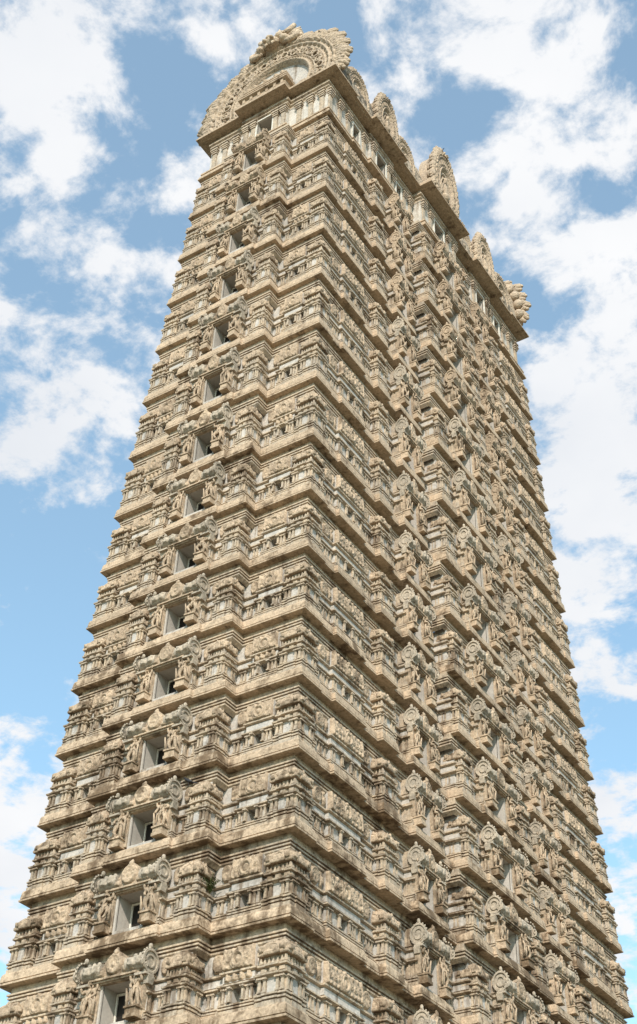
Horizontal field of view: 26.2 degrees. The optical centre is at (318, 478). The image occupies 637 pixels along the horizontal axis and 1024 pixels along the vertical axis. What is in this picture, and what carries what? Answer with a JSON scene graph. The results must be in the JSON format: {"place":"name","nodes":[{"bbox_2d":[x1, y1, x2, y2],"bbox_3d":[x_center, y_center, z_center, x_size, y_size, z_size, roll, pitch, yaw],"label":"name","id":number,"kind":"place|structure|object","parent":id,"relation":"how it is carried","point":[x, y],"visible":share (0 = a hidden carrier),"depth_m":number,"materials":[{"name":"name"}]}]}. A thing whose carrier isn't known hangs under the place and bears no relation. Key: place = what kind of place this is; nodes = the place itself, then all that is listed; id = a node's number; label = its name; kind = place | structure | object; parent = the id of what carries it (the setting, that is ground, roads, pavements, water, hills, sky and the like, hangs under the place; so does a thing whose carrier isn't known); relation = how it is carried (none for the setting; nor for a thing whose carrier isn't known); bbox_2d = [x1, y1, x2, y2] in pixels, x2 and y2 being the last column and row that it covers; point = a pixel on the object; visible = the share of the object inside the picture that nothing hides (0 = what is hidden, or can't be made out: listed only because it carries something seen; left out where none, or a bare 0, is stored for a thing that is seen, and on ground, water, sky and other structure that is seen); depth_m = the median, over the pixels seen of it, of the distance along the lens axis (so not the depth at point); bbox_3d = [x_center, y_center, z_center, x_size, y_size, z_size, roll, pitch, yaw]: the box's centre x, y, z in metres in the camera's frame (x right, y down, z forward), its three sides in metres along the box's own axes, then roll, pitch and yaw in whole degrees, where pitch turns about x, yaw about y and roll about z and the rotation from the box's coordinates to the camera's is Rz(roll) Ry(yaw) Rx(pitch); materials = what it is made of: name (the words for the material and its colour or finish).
{"place":"outdoors","nodes":[
{"label":"outdoors","id":0,"kind":"place"},
{"bbox_2d":[0,0,636,1023],"label":"sky","id":1,"kind":"structure","parent":0,"point":[531,105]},
{"label":"ground","id":2,"kind":"structure","parent":0,"visible":0},
{"bbox_2d":[0,23,633,1023],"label":"temple tower","id":3,"kind":"structure","parent":2,"relation":"on","point":[326,663],"depth_m":60.85,"materials":[{"name":"stone"}]},
{"bbox_2d":[73,943,158,1023],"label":"window","id":4,"kind":"structure","parent":3,"relation":"in","point":[112,977],"depth_m":46.38,"materials":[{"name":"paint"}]},
{"bbox_2d":[90,854,171,938],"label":"window","id":5,"kind":"structure","parent":3,"relation":"in","point":[127,887],"depth_m":48.64,"materials":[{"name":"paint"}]},
{"bbox_2d":[106,775,182,852],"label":"window","id":6,"kind":"structure","parent":3,"relation":"in","point":[141,807],"depth_m":50.88,"materials":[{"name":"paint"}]},
{"bbox_2d":[120,702,192,776],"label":"window","id":7,"kind":"structure","parent":3,"relation":"in","point":[152,733],"depth_m":53.10,"materials":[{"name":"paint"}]},
{"bbox_2d":[133,636,201,705],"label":"window","id":8,"kind":"structure","parent":3,"relation":"in","point":[164,664],"depth_m":55.33,"materials":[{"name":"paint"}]},
{"bbox_2d":[145,573,209,640],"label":"window","id":9,"kind":"structure","parent":3,"relation":"in","point":[174,601],"depth_m":57.57,"materials":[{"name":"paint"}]},
{"bbox_2d":[156,516,217,578],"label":"window","id":10,"kind":"structure","parent":3,"relation":"in","point":[184,542],"depth_m":59.82,"materials":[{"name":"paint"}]},
{"bbox_2d":[183,777,197,784],"bbox_3d":[-4.766,11.189,50.811,0.657,0.360,0.146,-14,-44,18],"label":"bird","id":11,"kind":"object","parent":3,"relation":"on","point":[188,780],"visible":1,"depth_m":50.75},
{"bbox_2d":[166,461,225,522],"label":"window","id":12,"kind":"structure","parent":3,"relation":"in","point":[192,487],"depth_m":62.11,"materials":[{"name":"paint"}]},
{"bbox_2d":[177,402,232,467],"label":"window","id":13,"kind":"structure","parent":3,"relation":"in","point":[203,428],"depth_m":64.66,"materials":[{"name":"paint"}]},
{"bbox_2d":[200,874,220,893],"bbox_3d":[-3.738,14.111,47.701,0.748,0.715,0.815,-9,-42,12],"label":"leafy plant","id":14,"kind":"object","parent":3,"relation":"on","point":[210,887],"visible":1,"depth_m":47.63,"materials":[{"name":"green plant"}]},
{"bbox_2d":[188,347,240,408],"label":"window","id":15,"kind":"structure","parent":3,"relation":"in","point":[211,372],"depth_m":67.40,"materials":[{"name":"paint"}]},
{"bbox_2d":[198,296,247,354],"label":"window","id":16,"kind":"structure","parent":3,"relation":"in","point":[220,320],"depth_m":70.15,"materials":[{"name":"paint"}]},
{"bbox_2d":[207,250,253,304],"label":"window","id":17,"kind":"structure","parent":3,"relation":"in","point":[228,272],"depth_m":72.86,"materials":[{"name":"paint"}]},
{"bbox_2d":[215,206,259,258],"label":"window","id":18,"kind":"structure","parent":3,"relation":"in","point":[236,227],"depth_m":75.56,"materials":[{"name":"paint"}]},
{"bbox_2d":[223,166,265,215],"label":"window","id":19,"kind":"structure","parent":3,"relation":"in","point":[242,186],"depth_m":78.32,"materials":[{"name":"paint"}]},
{"bbox_2d":[231,128,270,174],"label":"window","id":20,"kind":"structure","parent":3,"relation":"in","point":[251,143],"depth_m":81.04,"materials":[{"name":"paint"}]},
{"bbox_2d":[255,114,272,135],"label":"window","id":21,"kind":"structure","parent":3,"relation":"in","point":[266,122],"depth_m":84.75,"materials":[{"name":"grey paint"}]},
{"bbox_2d":[351,121,360,144],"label":"window","id":22,"kind":"structure","parent":3,"relation":"in","point":[355,131],"depth_m":84.81,"materials":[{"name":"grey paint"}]},
{"bbox_2d":[375,151,386,177],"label":"window","id":23,"kind":"structure","parent":3,"relation":"in","point":[380,162],"depth_m":86.63,"materials":[{"name":"grey paint"}]},
{"bbox_2d":[394,181,401,199],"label":"window","id":24,"kind":"structure","parent":3,"relation":"in","point":[398,189],"depth_m":87.95,"materials":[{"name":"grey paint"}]},
{"bbox_2d":[385,192,413,234],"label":"window","id":25,"kind":"structure","parent":3,"relation":"in","point":[390,202],"depth_m":84.13,"materials":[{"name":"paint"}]},
{"bbox_2d":[386,230,415,275],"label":"window","id":26,"kind":"structure","parent":3,"relation":"in","point":[391,240],"depth_m":81.42,"materials":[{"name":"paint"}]},
{"bbox_2d":[387,272,418,319],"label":"window","id":27,"kind":"structure","parent":3,"relation":"in","point":[392,283],"depth_m":78.66,"materials":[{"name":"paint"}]},
{"bbox_2d":[388,316,420,366],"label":"window","id":28,"kind":"structure","parent":3,"relation":"in","point":[393,328],"depth_m":75.98,"materials":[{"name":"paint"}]},
{"bbox_2d":[390,363,423,417],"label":"window","id":29,"kind":"structure","parent":3,"relation":"in","point":[414,388],"depth_m":73.29,"materials":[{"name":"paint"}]},
{"bbox_2d":[391,415,426,471],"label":"window","id":30,"kind":"structure","parent":3,"relation":"in","point":[397,428],"depth_m":70.57,"materials":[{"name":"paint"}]},
{"bbox_2d":[393,470,429,530],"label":"window","id":31,"kind":"structure","parent":3,"relation":"in","point":[399,486],"depth_m":67.85,"materials":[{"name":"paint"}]},
{"bbox_2d":[394,530,432,586],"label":"window","id":32,"kind":"structure","parent":3,"relation":"in","point":[399,543],"depth_m":65.26,"materials":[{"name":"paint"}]},
{"bbox_2d":[396,585,435,642],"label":"window","id":33,"kind":"structure","parent":3,"relation":"in","point":[401,598],"depth_m":62.99,"materials":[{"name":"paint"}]},
{"bbox_2d":[397,642,438,703],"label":"window","id":34,"kind":"structure","parent":3,"relation":"in","point":[403,657],"depth_m":60.76,"materials":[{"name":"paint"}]},
{"bbox_2d":[399,704,442,767],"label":"carved niche","id":35,"kind":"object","parent":3,"relation":"in","point":[405,719],"depth_m":58.53,"materials":[{"name":"stone"}]},
{"bbox_2d":[400,770,446,837],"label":"carved niche","id":36,"kind":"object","parent":3,"relation":"in","point":[407,785],"depth_m":56.30,"materials":[{"name":"stone"}]},
{"bbox_2d":[402,842,450,912],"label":"window","id":37,"kind":"structure","parent":3,"relation":"in","point":[410,857],"depth_m":54.08,"materials":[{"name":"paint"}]},
{"bbox_2d":[407,1004,449,1023],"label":"window","id":38,"kind":"structure","parent":3,"relation":"in","point":[421,1016],"depth_m":49.60,"materials":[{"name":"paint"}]},
{"bbox_2d":[404,918,454,995],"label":"window","id":39,"kind":"structure","parent":3,"relation":"in","point":[413,935],"depth_m":51.85,"materials":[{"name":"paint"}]},
{"bbox_2d":[433,218,444,242],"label":"window","id":40,"kind":"structure","parent":3,"relation":"in","point":[437,229],"depth_m":90.56,"materials":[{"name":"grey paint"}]},
{"bbox_2d":[433,240,465,289],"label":"carved niche","id":41,"kind":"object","parent":3,"relation":"in","point":[440,247],"depth_m":87.07,"materials":[{"name":"stone"}]},
{"bbox_2d":[437,279,469,332],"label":"carved niche","id":42,"kind":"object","parent":3,"relation":"in","point":[443,287],"depth_m":84.39,"materials":[{"name":"stone"}]},
{"bbox_2d":[440,322,474,377],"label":"carved niche","id":43,"kind":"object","parent":3,"relation":"in","point":[447,331],"depth_m":81.72,"materials":[{"name":"stone"}]},
{"bbox_2d":[444,367,479,424],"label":"carved niche","id":44,"kind":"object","parent":3,"relation":"in","point":[451,377],"depth_m":79.08,"materials":[{"name":"stone"}]},
{"bbox_2d":[448,415,484,475],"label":"carved niche","id":45,"kind":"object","parent":3,"relation":"in","point":[454,426],"depth_m":76.43,"materials":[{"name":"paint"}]},
{"bbox_2d":[452,468,490,530],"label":"carved niche","id":46,"kind":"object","parent":3,"relation":"in","point":[459,479],"depth_m":73.75,"materials":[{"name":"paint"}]},
{"bbox_2d":[456,524,496,589],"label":"carved niche","id":47,"kind":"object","parent":3,"relation":"in","point":[464,536],"depth_m":71.05,"materials":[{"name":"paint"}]},
{"bbox_2d":[475,289,484,312],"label":"window","id":48,"kind":"structure","parent":3,"relation":"in","point":[479,298],"depth_m":94.85,"materials":[{"name":"grey paint"}]},
{"bbox_2d":[470,301,491,341],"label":"carved niche","id":49,"kind":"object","parent":3,"relation":"in","point":[474,305],"depth_m":90.65,"materials":[{"name":"stone"}]},
{"bbox_2d":[461,583,503,645],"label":"carved niche","id":50,"kind":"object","parent":3,"relation":"in","point":[469,594],"depth_m":68.65,"materials":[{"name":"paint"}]},
{"bbox_2d":[475,341,497,385],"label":"carved niche","id":51,"kind":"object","parent":3,"relation":"in","point":[479,346],"depth_m":88.05,"materials":[{"name":"stone"}]},
{"bbox_2d":[465,638,508,701],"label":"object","id":52,"kind":"structure","parent":3,"relation":"in","point":[473,649],"depth_m":66.40,"materials":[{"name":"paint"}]},
{"bbox_2d":[480,385,503,430],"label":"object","id":53,"kind":"structure","parent":3,"relation":"in","point":[484,390],"depth_m":85.39,"materials":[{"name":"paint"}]},
{"bbox_2d":[469,695,515,761],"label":"window","id":54,"kind":"structure","parent":3,"relation":"in","point":[478,707],"depth_m":64.22,"materials":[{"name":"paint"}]},
{"bbox_2d":[492,315,500,339],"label":"window","id":55,"kind":"structure","parent":3,"relation":"in","point":[494,321],"depth_m":96.48,"materials":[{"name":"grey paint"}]},
{"bbox_2d":[485,431,509,478],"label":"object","id":56,"kind":"structure","parent":3,"relation":"in","point":[489,437],"depth_m":82.78,"materials":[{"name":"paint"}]},
{"bbox_2d":[474,757,521,825],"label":"window","id":57,"kind":"structure","parent":3,"relation":"in","point":[483,770],"depth_m":62.05,"materials":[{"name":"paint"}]},
{"bbox_2d":[491,479,516,530],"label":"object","id":58,"kind":"structure","parent":3,"relation":"in","point":[508,502],"depth_m":80.22,"materials":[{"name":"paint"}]},
{"bbox_2d":[479,821,529,893],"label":"window","id":59,"kind":"structure","parent":3,"relation":"in","point":[488,835],"depth_m":59.84,"materials":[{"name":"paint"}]},
{"bbox_2d":[497,532,523,585],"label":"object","id":60,"kind":"structure","parent":3,"relation":"in","point":[515,556],"depth_m":77.62,"materials":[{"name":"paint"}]},
{"bbox_2d":[485,892,536,965],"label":"window","id":61,"kind":"structure","parent":3,"relation":"in","point":[494,906],"depth_m":57.73,"materials":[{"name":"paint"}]},
{"bbox_2d":[503,589,530,643],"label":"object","id":62,"kind":"structure","parent":3,"relation":"in","point":[509,596],"depth_m":74.99,"materials":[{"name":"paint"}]},
{"bbox_2d":[491,966,544,1023],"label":"window","id":63,"kind":"structure","parent":3,"relation":"in","point":[501,983],"depth_m":55.42,"materials":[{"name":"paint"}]},
{"bbox_2d":[510,648,538,698],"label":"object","id":64,"kind":"structure","parent":3,"relation":"in","point":[516,654],"depth_m":72.50,"materials":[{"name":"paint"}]},
{"bbox_2d":[517,702,545,754],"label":"window","id":65,"kind":"structure","parent":3,"relation":"in","point":[523,710],"depth_m":70.29,"materials":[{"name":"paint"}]},
{"bbox_2d":[522,758,553,814],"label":"window","id":66,"kind":"structure","parent":3,"relation":"in","point":[528,765],"depth_m":68.13,"materials":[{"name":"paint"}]},
{"bbox_2d":[529,818,561,876],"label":"window","id":67,"kind":"structure","parent":3,"relation":"in","point":[552,842],"depth_m":65.98,"materials":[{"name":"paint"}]},
{"bbox_2d":[536,882,569,942],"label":"window","id":68,"kind":"structure","parent":3,"relation":"in","point":[544,891],"depth_m":63.86,"materials":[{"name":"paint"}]},
{"bbox_2d":[544,950,578,1012],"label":"window","id":69,"kind":"structure","parent":3,"relation":"in","point":[553,962],"depth_m":61.74,"materials":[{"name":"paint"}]}
]}

